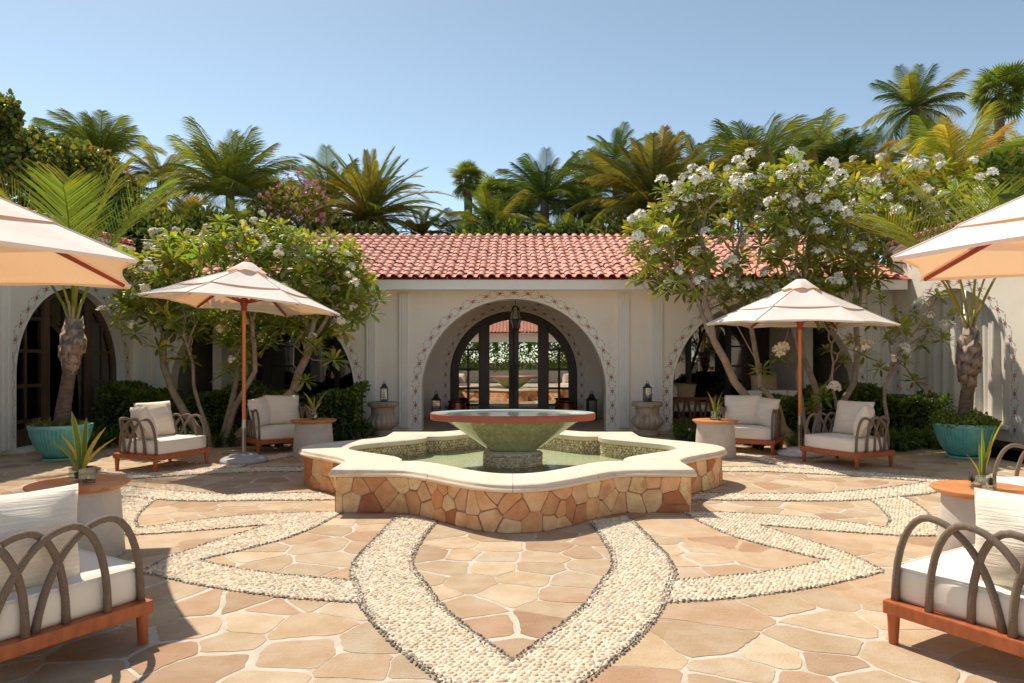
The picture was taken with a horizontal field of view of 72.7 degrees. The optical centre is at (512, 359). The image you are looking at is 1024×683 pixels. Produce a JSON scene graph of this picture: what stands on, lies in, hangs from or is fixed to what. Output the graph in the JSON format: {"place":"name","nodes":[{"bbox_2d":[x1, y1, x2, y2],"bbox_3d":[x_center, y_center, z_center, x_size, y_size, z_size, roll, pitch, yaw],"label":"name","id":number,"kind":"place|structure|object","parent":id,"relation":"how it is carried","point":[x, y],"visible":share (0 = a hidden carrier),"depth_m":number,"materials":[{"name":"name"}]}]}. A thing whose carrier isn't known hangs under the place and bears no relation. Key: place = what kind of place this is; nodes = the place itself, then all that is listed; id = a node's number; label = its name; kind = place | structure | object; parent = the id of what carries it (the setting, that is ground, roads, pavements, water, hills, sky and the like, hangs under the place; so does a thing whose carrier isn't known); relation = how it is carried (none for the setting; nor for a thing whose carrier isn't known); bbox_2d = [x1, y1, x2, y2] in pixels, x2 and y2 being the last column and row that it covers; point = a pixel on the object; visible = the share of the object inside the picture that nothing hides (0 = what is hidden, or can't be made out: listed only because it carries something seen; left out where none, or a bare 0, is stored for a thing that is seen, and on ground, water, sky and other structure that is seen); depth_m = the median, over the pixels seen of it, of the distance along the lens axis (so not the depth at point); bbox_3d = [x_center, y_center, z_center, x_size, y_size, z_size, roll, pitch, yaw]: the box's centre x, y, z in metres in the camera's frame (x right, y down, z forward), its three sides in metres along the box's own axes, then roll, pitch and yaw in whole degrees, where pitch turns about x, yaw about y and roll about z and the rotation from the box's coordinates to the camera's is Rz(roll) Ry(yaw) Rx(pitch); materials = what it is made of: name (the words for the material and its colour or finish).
{"place":"outdoors","nodes":[
{"label":"outdoors","id":0,"kind":"place"},
{"bbox_2d":[447,217,540,239],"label":"shrub","id":1,"kind":"object","parent":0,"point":[507,228],"visible":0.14,"depth_m":17.32,"materials":[{"name":"green plant"}]},
{"bbox_2d":[0,431,1023,682],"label":"pavement","id":2,"kind":"structure","parent":0,"point":[760,565],"depth_m":4.12,"materials":[{"name":"stone"}]},
{"bbox_2d":[0,205,135,455],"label":"side wing","id":3,"kind":"structure","parent":2,"relation":"on","point":[32,318],"depth_m":10.91,"materials":[{"name":"paint"}]},
{"bbox_2d":[16,289,115,447],"bbox_3d":[-7.380,0.092,11.500,0.120,2.516,2.792,0,0,0],"label":"glazed door","id":4,"kind":"structure","parent":3,"relation":"in","point":[39,373],"depth_m":11.18,"materials":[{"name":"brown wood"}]},
{"bbox_2d":[0,197,138,288],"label":"umbrella","id":5,"kind":"object","parent":2,"relation":"on","point":[37,248],"visible":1,"depth_m":5.12,"materials":[{"name":"fabric"}]},
{"bbox_2d":[0,515,152,661],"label":"lounge chair","id":6,"kind":"object","parent":2,"relation":"on","point":[100,590],"visible":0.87,"depth_m":3.02,"materials":[{"name":"fabric"}]},
{"bbox_2d":[0,484,80,591],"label":"pillow","id":7,"kind":"object","parent":6,"relation":"on","point":[45,511],"visible":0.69,"depth_m":3.02,"materials":[{"name":"fabric"}]},
{"bbox_2d":[22,475,130,557],"bbox_3d":[-2.976,1.097,4.771,0.630,0.507,0.630,0,0,-23],"label":"side table","id":8,"kind":"object","parent":2,"relation":"on","point":[100,496],"visible":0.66,"depth_m":4.67,"materials":[{"name":"concrete"}]},
{"bbox_2d":[52,411,114,484],"bbox_3d":[-2.943,0.597,4.761,0.381,0.489,0.155,0,0,2],"label":"snake plant","id":9,"kind":"object","parent":8,"relation":"on","point":[84,474],"visible":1,"depth_m":4.76,"materials":[{"name":"green plant"}]},
{"bbox_2d":[0,151,189,461],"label":"potted palm","id":10,"kind":"object","parent":2,"relation":"on","point":[71,351],"visible":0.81,"depth_m":9.28,"materials":[{"name":"plant"}]},
{"bbox_2d":[87,422,218,450],"bbox_3d":[-5.879,1.114,10.767,2.314,0.473,1.766,0,0,0],"label":"lily bed","id":11,"kind":"object","parent":2,"relation":"on","point":[104,438],"visible":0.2,"depth_m":10.78,"materials":[{"name":"green plant"}]},
{"bbox_2d":[113,413,209,471],"bbox_3d":[-4.421,1.029,8.802,0.700,0.642,0.860,0,0,21],"label":"lounge chair","id":12,"kind":"object","parent":2,"relation":"on","point":[133,446],"visible":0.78,"depth_m":8.52,"materials":[{"name":"fabric"}]},
{"bbox_2d":[129,406,157,438],"bbox_3d":[-4.536,0.784,8.559,0.470,0.445,0.221,-8,11,41],"label":"pillow","id":13,"kind":"object","parent":12,"relation":"on","point":[141,413],"visible":0.84,"depth_m":8.43,"materials":[{"name":"fabric"}]},
{"bbox_2d":[133,401,175,435],"bbox_3d":[-4.587,0.765,8.931,0.220,0.457,0.560,-15,-5,21],"label":"pillow","id":14,"kind":"object","parent":12,"relation":"on","point":[161,412],"visible":0.57,"depth_m":8.94,"materials":[{"name":"fabric"}]},
{"bbox_2d":[91,379,370,439],"bbox_3d":[-4.762,0.850,11.939,4.528,1.038,0.967,0,0,0],"label":"ixora hedge","id":15,"kind":"object","parent":2,"relation":"on","point":[122,397],"visible":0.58,"depth_m":11.61,"materials":[{"name":"green plant"}]},
{"bbox_2d":[137,258,339,464],"bbox_3d":[-3.544,0.002,9.180,2.318,2.696,2.477,0,0,0],"label":"umbrella","id":16,"kind":"object","parent":2,"relation":"on","point":[245,286],"visible":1,"depth_m":9.05,"materials":[{"name":"fabric"}]},
{"bbox_2d":[95,209,391,446],"bbox_3d":[-4.246,-0.492,11.239,4.706,3.816,2.339,0,0,0],"label":"frangipani tree","id":17,"kind":"object","parent":2,"relation":"on","point":[304,260],"visible":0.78,"depth_m":10.93,"materials":[{"name":"green plant"}]},
{"bbox_2d":[187,427,337,447],"bbox_3d":[-3.977,1.183,11.120,2.383,0.334,1.565,0,0,0],"label":"lily bed","id":18,"kind":"object","parent":2,"relation":"on","point":[218,439],"visible":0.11,"depth_m":10.72,"materials":[{"name":"green plant"}]},
{"bbox_2d":[246,406,311,453],"bbox_3d":[-3.481,1.029,10.351,0.860,0.642,0.700,0,0,-38],"label":"lounge chair","id":19,"kind":"object","parent":2,"relation":"on","point":[258,436],"visible":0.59,"depth_m":10.03,"materials":[{"name":"fabric"}]},
{"bbox_2d":[247,396,270,427],"bbox_3d":[-3.730,0.774,10.283,0.221,0.445,0.470,-14,1,12],"label":"pillow","id":20,"kind":"object","parent":19,"relation":"on","point":[261,405],"visible":0.92,"depth_m":10.18,"materials":[{"name":"fabric"}]},
{"bbox_2d":[263,395,299,423],"bbox_3d":[-3.509,0.760,10.583,0.560,0.456,0.220,2,-15,-37],"label":"pillow","id":21,"kind":"object","parent":19,"relation":"on","point":[284,409],"visible":0.84,"depth_m":10.52,"materials":[{"name":"fabric"}]},
{"bbox_2d":[290,418,336,457],"bbox_3d":[-2.799,1.097,9.779,0.630,0.507,0.630,0,0,27],"label":"side table","id":22,"kind":"object","parent":2,"relation":"on","point":[308,431],"visible":0.84,"depth_m":9.56,"materials":[{"name":"concrete"}]},
{"bbox_2d":[333,417,375,440],"bbox_3d":[-2.842,1.145,12.060,1.117,0.410,1.569,0,0,0],"label":"lily bed","id":23,"kind":"object","parent":2,"relation":"on","point":[362,428],"visible":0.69,"depth_m":11.61,"materials":[{"name":"green plant"}]},
{"bbox_2d":[367,401,398,435],"bbox_3d":[-2.315,1.050,12.420,0.562,0.600,0.562,0,0,0],"label":"stone urn","id":24,"kind":"object","parent":2,"relation":"on","point":[382,419],"visible":0.96,"depth_m":12.23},
{"bbox_2d":[298,409,726,533],"bbox_3d":[0.000,0.977,7.680,4.308,0.786,4.308,0,0,-26],"label":"fountain","id":25,"kind":"object","parent":2,"relation":"on","point":[510,471],"visible":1,"depth_m":6.19,"materials":[{"name":"stone"}]},
{"bbox_2d":[118,233,910,430],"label":"loggia building","id":26,"kind":"structure","parent":2,"relation":"on","point":[446,331],"depth_m":13.51,"materials":[{"name":"paint"}]},
{"bbox_2d":[210,199,261,232],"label":"palm tree","id":27,"kind":"object","parent":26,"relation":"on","point":[240,216],"visible":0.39,"depth_m":16.73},
{"bbox_2d":[256,322,353,396],"bbox_3d":[-4.580,0.240,16.102,2.680,2.220,0.135,0,0,0],"label":"sliding door","id":28,"kind":"structure","parent":26,"relation":"in","point":[277,369],"depth_m":16.10,"materials":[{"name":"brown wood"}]},
{"bbox_2d":[293,216,402,235],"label":"shrub","id":29,"kind":"object","parent":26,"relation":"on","point":[366,228],"visible":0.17,"depth_m":17.47,"materials":[{"name":"green plant"}]},
{"bbox_2d":[446,400,468,410],"bbox_3d":[-1.250,1.135,15.600,0.429,0.425,0.429,0,0,-40],"label":"copper pot","id":30,"kind":"object","parent":26,"relation":"on","point":[457,405],"visible":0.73,"depth_m":15.43,"materials":[{"name":"brown metal"}]},
{"bbox_2d":[450,311,576,409],"bbox_3d":[0.020,0.117,16.092,2.932,2.466,0.177,0,0,0],"label":"entrance door","id":31,"kind":"structure","parent":26,"relation":"in","point":[495,364],"depth_m":16.11,"materials":[{"name":"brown wood"}]},
{"bbox_2d":[555,400,577,409],"bbox_3d":[1.210,1.135,15.600,0.429,0.425,0.429,0,0,-40],"label":"copper pot","id":32,"kind":"object","parent":26,"relation":"on","point":[566,405],"visible":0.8,"depth_m":15.43,"materials":[{"name":"brown metal"}]},
{"bbox_2d":[537,218,604,239],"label":"shrub","id":33,"kind":"object","parent":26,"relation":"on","point":[557,229],"visible":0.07,"depth_m":17.23,"materials":[{"name":"green plant"}]},
{"bbox_2d":[572,208,664,235],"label":"shrub","id":34,"kind":"object","parent":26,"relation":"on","point":[616,225],"visible":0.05,"depth_m":16.98,"materials":[{"name":"green plant"}]},
{"bbox_2d":[673,395,724,420],"bbox_3d":[3.620,1.047,14.150,1.300,0.600,0.660,0,0,0],"label":"slatted bench","id":35,"kind":"object","parent":26,"relation":"on","point":[686,405],"visible":0.56,"depth_m":13.83,"materials":[{"name":"brown wood"}]},
{"bbox_2d":[673,382,696,401],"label":"pillow","id":36,"kind":"object","parent":35,"relation":"on","point":[685,390],"visible":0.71,"depth_m":14.18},
{"bbox_2d":[673,322,768,417],"bbox_3d":[4.580,0.240,16.102,2.680,2.220,0.135,0,0,0],"label":"sliding door","id":37,"kind":"structure","parent":26,"relation":"in","point":[698,363],"depth_m":16.10,"materials":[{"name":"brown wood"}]},
{"bbox_2d":[663,182,820,235],"bbox_3d":[5.363,-1.510,16.581,3.897,5.727,1.679,0,0,0],"label":"shrub","id":38,"kind":"object","parent":26,"relation":"on","point":[723,210],"visible":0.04,"depth_m":16.25,"materials":[{"name":"green plant"}]},
{"bbox_2d":[748,390,797,396],"bbox_3d":[5.150,0.972,13.985,1.250,0.750,0.740,0,0,0],"label":"sofa","id":39,"kind":"object","parent":26,"relation":"on","point":[780,392],"visible":0.09,"depth_m":13.63,"materials":[{"name":"fabric"}]},
{"bbox_2d":[750,375,777,389],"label":"pillow","id":40,"kind":"object","parent":39,"relation":"on","point":[772,385],"visible":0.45,"depth_m":13.92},
{"bbox_2d":[631,401,663,435],"bbox_3d":[2.400,1.050,12.420,0.562,0.600,0.562,0,0,0],"label":"stone urn","id":41,"kind":"object","parent":2,"relation":"on","point":[647,420],"visible":0.99,"depth_m":12.23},
{"bbox_2d":[660,416,696,441],"bbox_3d":[3.150,1.154,11.825,1.309,0.393,1.709,0,0,0],"label":"lily bed","id":42,"kind":"object","parent":2,"relation":"on","point":[687,432],"visible":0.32,"depth_m":11.64,"materials":[{"name":"green plant"}]},
{"bbox_2d":[692,418,738,458],"bbox_3d":[2.833,1.097,9.737,0.630,0.507,0.630,0,0,14],"label":"side table","id":43,"kind":"object","parent":2,"relation":"on","point":[721,432],"visible":0.84,"depth_m":9.51,"materials":[{"name":"concrete"}]},
{"bbox_2d":[717,406,783,454],"bbox_3d":[3.497,1.029,10.315,0.860,0.642,0.700,0,0,31],"label":"lounge chair","id":44,"kind":"object","parent":2,"relation":"on","point":[772,437],"visible":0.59,"depth_m":9.99,"materials":[{"name":"fabric"}]},
{"bbox_2d":[724,395,761,423],"bbox_3d":[3.483,0.760,10.559,0.560,0.456,0.220,-2,-15,31],"label":"pillow","id":45,"kind":"object","parent":44,"relation":"on","point":[741,408],"visible":0.88,"depth_m":10.49,"materials":[{"name":"fabric"}]},
{"bbox_2d":[754,397,780,427],"bbox_3d":[3.736,0.774,10.285,0.221,0.445,0.470,15,-1,-20],"label":"pillow","id":46,"kind":"object","parent":44,"relation":"on","point":[765,407],"visible":0.88,"depth_m":10.18,"materials":[{"name":"fabric"}]},
{"bbox_2d":[743,428,827,449],"bbox_3d":[4.312,1.177,10.686,1.731,0.346,1.267,0,0,0],"label":"lily bed","id":47,"kind":"object","parent":2,"relation":"on","point":[793,439],"visible":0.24,"depth_m":10.48,"materials":[{"name":"green plant"}]},
{"bbox_2d":[706,279,900,457],"bbox_3d":[4.040,0.108,9.800,2.434,2.483,2.480,0,0,0],"label":"umbrella","id":48,"kind":"object","parent":2,"relation":"on","point":[799,304],"visible":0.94,"depth_m":9.50,"materials":[{"name":"fabric"}]},
{"bbox_2d":[620,146,991,446],"bbox_3d":[4.708,-1.012,11.520,6.046,4.839,2.734,0,0,0],"label":"frangipani tree","id":49,"kind":"object","parent":2,"relation":"on","point":[822,244],"visible":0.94,"depth_m":11.15,"materials":[{"name":"green plant"}]},
{"bbox_2d":[800,412,894,469],"bbox_3d":[4.309,1.029,8.993,0.700,0.642,0.860,0,0,-26],"label":"lounge chair","id":50,"kind":"object","parent":2,"relation":"on","point":[856,448],"visible":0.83,"depth_m":8.73,"materials":[{"name":"fabric"}]},
{"bbox_2d":[832,400,874,434],"bbox_3d":[4.463,0.765,9.135,0.220,0.457,0.560,16,-7,-25],"label":"pillow","id":51,"kind":"object","parent":50,"relation":"on","point":[846,412],"visible":0.67,"depth_m":9.13,"materials":[{"name":"fabric"}]},
{"bbox_2d":[852,404,874,437],"bbox_3d":[4.418,0.784,8.770,0.221,0.445,0.470,21,6,38],"label":"pillow","id":52,"kind":"object","parent":50,"relation":"on","point":[865,410],"visible":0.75,"depth_m":8.62,"materials":[{"name":"fabric"}]},
{"bbox_2d":[762,381,955,442],"bbox_3d":[5.663,0.869,11.633,2.906,1.026,1.052,0,0,0],"label":"ixora hedge","id":53,"kind":"object","parent":2,"relation":"on","point":[915,410],"visible":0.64,"depth_m":11.24,"materials":[{"name":"green plant"}]},
{"bbox_2d":[814,423,934,451],"bbox_3d":[5.593,1.156,10.688,1.870,0.389,1.766,0,0,-25],"label":"lily bed","id":54,"kind":"object","parent":2,"relation":"on","point":[905,440],"visible":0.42,"depth_m":10.31,"materials":[{"name":"green plant"}]},
{"bbox_2d":[802,288,964,435],"bbox_3d":[5.645,0.152,10.453,2.683,2.411,1.197,0,0,0],"label":"frangipani tree","id":55,"kind":"object","parent":2,"relation":"on","point":[903,322],"visible":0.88,"depth_m":10.39,"materials":[{"name":"green plant"}]},
{"bbox_2d":[914,424,942,449],"bbox_3d":[6.624,1.167,10.649,1.085,0.365,1.186,0,0,-40],"label":"lily bed","id":56,"kind":"object","parent":2,"relation":"on","point":[927,434],"visible":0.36,"depth_m":10.60,"materials":[{"name":"green plant"}]},
{"bbox_2d":[845,175,1023,459],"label":"potted palm","id":57,"kind":"object","parent":2,"relation":"on","point":[960,431],"visible":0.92,"depth_m":9.43,"materials":[{"name":"plant"}]},
{"bbox_2d":[883,515,1023,657],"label":"lounge chair","id":58,"kind":"object","parent":2,"relation":"on","point":[948,592],"visible":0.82,"depth_m":3.08,"materials":[{"name":"fabric"}]},
{"bbox_2d":[974,487,1023,590],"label":"pillow","id":59,"kind":"object","parent":58,"relation":"on","point":[995,511],"visible":0.62,"depth_m":3.02,"materials":[{"name":"fabric"}]},
{"bbox_2d":[887,213,1023,443],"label":"side wing","id":60,"kind":"structure","parent":2,"relation":"on","point":[999,392],"depth_m":11.07,"materials":[{"name":"paint"}]},
{"bbox_2d":[891,195,1023,280],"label":"umbrella","id":61,"kind":"object","parent":2,"relation":"on","point":[988,244],"visible":1,"depth_m":4.54,"materials":[{"name":"fabric"}]},
{"bbox_2d":[930,480,1023,551],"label":"side table","id":62,"kind":"object","parent":2,"relation":"on","point":[957,501],"visible":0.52,"depth_m":4.51,"materials":[{"name":"concrete"}]},
{"bbox_2d":[966,420,1003,490],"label":"snake plant","id":63,"kind":"object","parent":62,"relation":"on","point":[981,470],"visible":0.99,"depth_m":4.55,"materials":[{"name":"green plant"}]},
{"bbox_2d":[985,440,1023,463],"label":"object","id":64,"kind":"object","parent":2,"relation":"on","point":[1013,454],"visible":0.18,"depth_m":9.41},
{"bbox_2d":[992,443,1023,485],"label":"lounge chair","id":65,"kind":"object","parent":2,"relation":"on","point":[1016,479],"visible":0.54,"depth_m":5.88,"materials":[{"name":"fabric"}]},
{"bbox_2d":[997,193,1020,204],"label":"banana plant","id":66,"kind":"object","parent":2,"relation":"on","point":[1003,198],"visible":0.34,"depth_m":8.01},
{"bbox_2d":[0,0,1023,327],"label":"sky","id":67,"kind":"structure","parent":0,"point":[443,83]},
{"label":"ground","id":68,"kind":"structure","parent":0,"visible":0},
{"bbox_2d":[0,88,153,253],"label":"sea grape tree","id":69,"kind":"object","parent":68,"relation":"on","point":[68,157],"visible":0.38,"depth_m":16.22,"materials":[{"name":"green plant"}]},
{"bbox_2d":[30,108,167,157],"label":"palm tree","id":70,"kind":"object","parent":68,"relation":"on","point":[108,136],"visible":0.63,"depth_m":18.50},
{"bbox_2d":[80,200,201,265],"bbox_3d":[-8.637,-1.178,15.956,3.374,5.064,1.704,0,0,0],"label":"shrub","id":71,"kind":"object","parent":68,"relation":"on","point":[148,220],"visible":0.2,"depth_m":15.77,"materials":[{"name":"green plant"}]},
{"bbox_2d":[119,161,184,207],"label":"palm tree","id":72,"kind":"object","parent":68,"relation":"on","point":[160,169],"visible":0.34,"depth_m":18.32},
{"bbox_2d":[120,202,199,262],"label":"sea grape tree","id":73,"kind":"object","parent":68,"relation":"on","point":[164,207],"visible":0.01,"depth_m":16.41,"materials":[{"name":"green plant"}]},
{"bbox_2d":[120,135,207,206],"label":"palm tree","id":74,"kind":"object","parent":68,"relation":"on","point":[153,165],"visible":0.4,"depth_m":19.19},
{"bbox_2d":[142,182,220,232],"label":"palm tree","id":75,"kind":"object","parent":68,"relation":"on","point":[194,199],"visible":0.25,"depth_m":17.09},
{"bbox_2d":[153,201,256,240],"bbox_3d":[-7.560,-1.257,17.019,3.110,5.222,1.633,0,0,0],"label":"shrub","id":76,"kind":"object","parent":68,"relation":"on","point":[203,219],"visible":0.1,"depth_m":16.72,"materials":[{"name":"green plant"}]},
{"bbox_2d":[146,116,304,220],"bbox_3d":[-7.642,-2.455,18.988,4.083,7.610,4.076,0,0,0],"label":"palm tree","id":77,"kind":"object","parent":68,"relation":"on","point":[234,169],"visible":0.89,"depth_m":18.46,"materials":[{"name":"plant"}]},
{"bbox_2d":[235,176,300,220],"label":"palm tree","id":78,"kind":"object","parent":68,"relation":"on","point":[293,182],"visible":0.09,"depth_m":19.73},
{"bbox_2d":[244,166,337,230],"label":"orchid tree","id":79,"kind":"object","parent":68,"relation":"on","point":[275,198],"visible":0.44,"depth_m":17.80,"materials":[{"name":"green plant"}]},
{"bbox_2d":[285,144,361,202],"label":"palm tree","id":80,"kind":"object","parent":68,"relation":"on","point":[308,169],"visible":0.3,"depth_m":21.49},
{"bbox_2d":[279,146,454,235],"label":"palm tree","id":81,"kind":"object","parent":68,"relation":"on","point":[367,189],"visible":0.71,"depth_m":18.37,"materials":[{"name":"plant"}]},
{"bbox_2d":[397,207,448,235],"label":"palm tree","id":82,"kind":"object","parent":68,"relation":"on","point":[422,227],"visible":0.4,"depth_m":18.70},
{"bbox_2d":[422,208,482,235],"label":"palm tree","id":83,"kind":"object","parent":68,"relation":"on","point":[451,227],"visible":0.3,"depth_m":18.21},
{"bbox_2d":[446,159,486,226],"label":"palm tree","id":84,"kind":"object","parent":68,"relation":"on","point":[461,172],"visible":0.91,"depth_m":20.78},
{"bbox_2d":[439,186,539,233],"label":"palm tree","id":85,"kind":"object","parent":68,"relation":"on","point":[484,213],"visible":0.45,"depth_m":18.06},
{"bbox_2d":[475,173,519,216],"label":"palm tree","id":86,"kind":"object","parent":68,"relation":"on","point":[495,188],"visible":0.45,"depth_m":19.70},
{"bbox_2d":[489,147,596,229],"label":"palm tree","id":87,"kind":"object","parent":68,"relation":"on","point":[545,187],"visible":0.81,"depth_m":19.16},
{"bbox_2d":[519,213,589,235],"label":"palm tree","id":88,"kind":"object","parent":68,"relation":"on","point":[568,217],"visible":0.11,"depth_m":17.61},
{"bbox_2d":[534,180,612,227],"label":"palm tree","id":89,"kind":"object","parent":68,"relation":"on","point":[578,198],"visible":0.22,"depth_m":19.60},
{"bbox_2d":[549,140,633,210],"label":"palm tree","id":90,"kind":"object","parent":68,"relation":"on","point":[615,156],"visible":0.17,"depth_m":20.50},
{"bbox_2d":[584,121,643,195],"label":"palm tree","id":91,"kind":"object","parent":68,"relation":"on","point":[618,136],"visible":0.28,"depth_m":21.72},
{"bbox_2d":[560,124,744,234],"bbox_3d":[3.726,-2.362,18.625,4.972,7.424,4.725,0,0,0],"label":"palm tree","id":92,"kind":"object","parent":68,"relation":"on","point":[647,167],"visible":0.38,"depth_m":17.86,"materials":[{"name":"plant"}]},
{"bbox_2d":[661,134,755,223],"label":"palm tree","id":93,"kind":"object","parent":68,"relation":"on","point":[691,145],"visible":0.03,"depth_m":18.86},
{"bbox_2d":[680,112,843,233],"bbox_3d":[6.571,-2.577,18.448,4.463,7.854,4.515,0,0,0],"label":"palm tree","id":94,"kind":"object","parent":68,"relation":"on","point":[730,140],"visible":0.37,"depth_m":17.79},
{"bbox_2d":[755,144,799,231],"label":"banana plant","id":95,"kind":"object","parent":68,"relation":"on","point":[767,155],"visible":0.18,"depth_m":17.09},
{"bbox_2d":[798,148,846,202],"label":"banana plant","id":96,"kind":"object","parent":68,"relation":"on","point":[812,155],"visible":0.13,"depth_m":17.15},
{"bbox_2d":[783,107,876,224],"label":"palm tree","id":97,"kind":"object","parent":68,"relation":"on","point":[831,127],"visible":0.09,"depth_m":19.90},
{"bbox_2d":[762,164,901,257],"bbox_3d":[7.622,-1.629,16.601,3.554,5.965,1.662,0,0,0],"label":"shrub","id":98,"kind":"object","parent":68,"relation":"on","point":[801,212],"visible":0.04,"depth_m":16.37,"materials":[{"name":"green plant"}]},
{"bbox_2d":[782,128,892,233],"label":"palm tree","id":99,"kind":"object","parent":68,"relation":"on","point":[852,143],"visible":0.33,"depth_m":17.94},
{"bbox_2d":[819,126,921,259],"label":"palm tree","id":100,"kind":"object","parent":68,"relation":"on","point":[885,147],"visible":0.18,"depth_m":17.98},
{"bbox_2d":[847,138,955,267],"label":"palm tree","id":101,"kind":"object","parent":68,"relation":"on","point":[913,153],"visible":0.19,"depth_m":15.10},
{"bbox_2d":[844,178,978,263],"bbox_3d":[9.097,-1.381,15.593,3.346,5.469,1.774,0,0,0],"label":"shrub","id":102,"kind":"object","parent":68,"relation":"on","point":[881,252],"visible":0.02,"depth_m":15.43,"materials":[{"name":"green plant"}]},
{"bbox_2d":[861,63,970,215],"bbox_3d":[11.345,-3.382,19.385,2.867,9.464,2.744,0,0,0],"label":"palm tree","id":103,"kind":"object","parent":68,"relation":"on","point":[911,95],"visible":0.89,"depth_m":19.23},
{"bbox_2d":[840,153,1003,254],"bbox_3d":[8.110,-1.392,13.907,3.326,5.506,1.904,0,0,12],"label":"frangipani tree","id":104,"kind":"object","parent":68,"relation":"on","point":[938,162],"visible":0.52,"depth_m":13.76,"materials":[{"name":"green plant"}]},
{"bbox_2d":[875,100,1023,206],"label":"palm tree","id":105,"kind":"object","parent":68,"relation":"on","point":[949,143],"visible":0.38,"depth_m":15.89,"materials":[{"name":"plant"}]},
{"bbox_2d":[958,129,1023,193],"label":"palm tree","id":106,"kind":"object","parent":68,"relation":"on","point":[1012,135],"visible":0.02,"depth_m":16.92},
{"bbox_2d":[961,147,1023,203],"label":"shrub","id":107,"kind":"object","parent":68,"relation":"on","point":[1013,168],"visible":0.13,"depth_m":15.38,"materials":[{"name":"green plant"}]},
{"bbox_2d":[964,58,1023,172],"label":"palm tree","id":108,"kind":"object","parent":68,"relation":"on","point":[999,76],"visible":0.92,"depth_m":19.77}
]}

